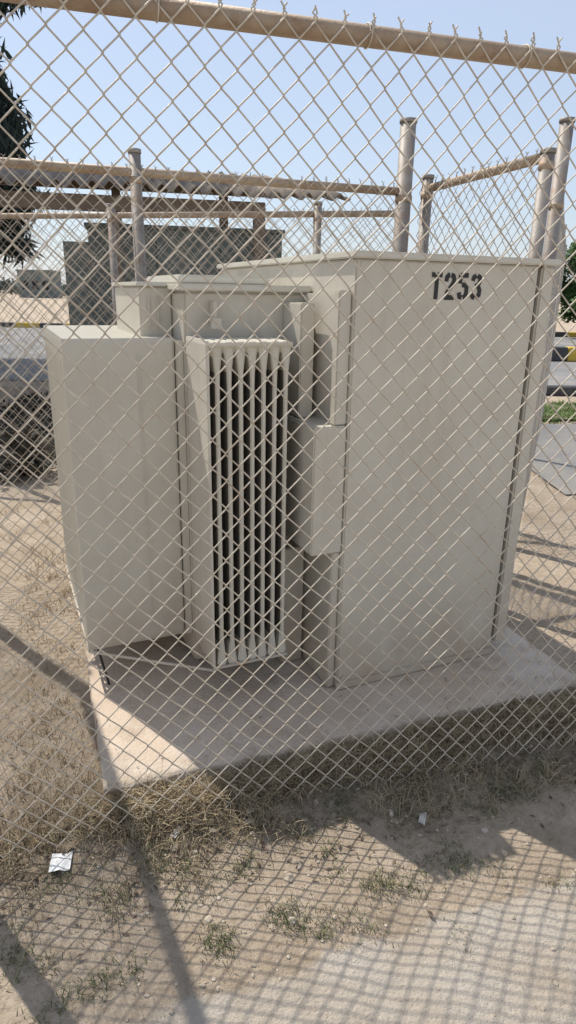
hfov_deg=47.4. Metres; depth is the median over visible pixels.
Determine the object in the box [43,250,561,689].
pad mounted transformer
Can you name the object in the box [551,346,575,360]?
painted kerb
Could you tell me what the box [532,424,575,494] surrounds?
side road
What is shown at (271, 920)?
weed patches
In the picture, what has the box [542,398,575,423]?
lawn grass
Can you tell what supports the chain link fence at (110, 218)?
on the ground at (508, 970)
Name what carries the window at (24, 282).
attached to the walls
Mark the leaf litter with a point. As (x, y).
(32, 905)
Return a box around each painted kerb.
[0,322,575,336]
[546,385,575,395]
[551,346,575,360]
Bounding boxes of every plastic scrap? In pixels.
[170,824,181,837]
[418,812,426,824]
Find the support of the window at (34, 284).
attached to the walls
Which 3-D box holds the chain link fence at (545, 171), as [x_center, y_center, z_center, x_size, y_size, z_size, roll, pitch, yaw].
[0.895,-0.628,3.475,0.070,2.218,1.051,-5,19,-18]
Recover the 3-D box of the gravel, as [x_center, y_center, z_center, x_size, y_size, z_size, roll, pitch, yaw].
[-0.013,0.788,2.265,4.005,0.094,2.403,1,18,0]
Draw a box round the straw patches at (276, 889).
[1,742,575,1023]
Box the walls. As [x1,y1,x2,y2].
[17,271,62,297]
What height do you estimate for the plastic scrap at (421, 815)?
0.011 m
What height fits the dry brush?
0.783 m
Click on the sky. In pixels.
(549, 20)
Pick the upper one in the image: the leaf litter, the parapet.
the parapet
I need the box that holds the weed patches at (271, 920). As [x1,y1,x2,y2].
[0,748,575,1023]
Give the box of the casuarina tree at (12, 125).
[0,2,50,268]
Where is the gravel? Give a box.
[0,601,575,1023]
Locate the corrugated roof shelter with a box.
[0,168,350,281]
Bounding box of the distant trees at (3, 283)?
[0,277,561,304]
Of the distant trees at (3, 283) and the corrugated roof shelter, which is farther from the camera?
the distant trees at (3, 283)
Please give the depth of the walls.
99.87 m
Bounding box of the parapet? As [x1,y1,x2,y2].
[15,269,61,272]
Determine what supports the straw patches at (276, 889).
on the ground at (508, 970)
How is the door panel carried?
in the pad mounted transformer at (152, 333)
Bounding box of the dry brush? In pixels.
[0,391,56,483]
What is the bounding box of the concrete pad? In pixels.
[85,626,575,800]
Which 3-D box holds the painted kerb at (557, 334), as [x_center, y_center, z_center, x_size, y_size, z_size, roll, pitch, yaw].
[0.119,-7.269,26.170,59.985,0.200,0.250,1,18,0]
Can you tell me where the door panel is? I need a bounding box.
[491,267,553,641]
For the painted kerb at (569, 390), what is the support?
on the ground at (508, 970)
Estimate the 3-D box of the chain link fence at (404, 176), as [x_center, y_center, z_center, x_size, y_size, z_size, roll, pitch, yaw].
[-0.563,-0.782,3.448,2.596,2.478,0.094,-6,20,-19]
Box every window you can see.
[22,280,28,289]
[32,281,38,289]
[42,281,48,289]
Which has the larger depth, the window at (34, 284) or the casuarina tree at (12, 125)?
the window at (34, 284)
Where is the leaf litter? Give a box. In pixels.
[0,658,575,962]
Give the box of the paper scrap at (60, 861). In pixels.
[48,851,72,871]
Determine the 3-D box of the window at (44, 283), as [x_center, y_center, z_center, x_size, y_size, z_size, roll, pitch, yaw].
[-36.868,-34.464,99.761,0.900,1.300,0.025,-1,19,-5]
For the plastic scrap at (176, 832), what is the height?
0.005 m
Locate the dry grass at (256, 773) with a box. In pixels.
[0,507,575,987]
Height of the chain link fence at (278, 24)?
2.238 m
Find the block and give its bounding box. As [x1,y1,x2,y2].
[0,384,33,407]
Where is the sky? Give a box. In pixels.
[0,0,575,284]
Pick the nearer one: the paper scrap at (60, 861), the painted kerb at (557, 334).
the paper scrap at (60, 861)
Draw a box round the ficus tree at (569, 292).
[558,242,575,322]
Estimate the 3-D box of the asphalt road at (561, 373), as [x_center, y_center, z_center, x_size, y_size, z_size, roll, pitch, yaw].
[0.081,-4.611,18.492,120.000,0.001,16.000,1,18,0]
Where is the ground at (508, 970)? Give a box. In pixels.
[0,290,575,1023]
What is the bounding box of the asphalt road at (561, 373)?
[0,327,575,384]
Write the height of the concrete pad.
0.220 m
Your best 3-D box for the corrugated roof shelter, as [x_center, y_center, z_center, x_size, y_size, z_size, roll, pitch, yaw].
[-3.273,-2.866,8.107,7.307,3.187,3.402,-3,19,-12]
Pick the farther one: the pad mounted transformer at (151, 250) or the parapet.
the parapet
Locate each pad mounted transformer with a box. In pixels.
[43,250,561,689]
[63,222,284,324]
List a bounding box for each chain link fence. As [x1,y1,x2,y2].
[0,0,575,858]
[0,117,417,582]
[0,201,394,468]
[415,147,556,257]
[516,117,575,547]

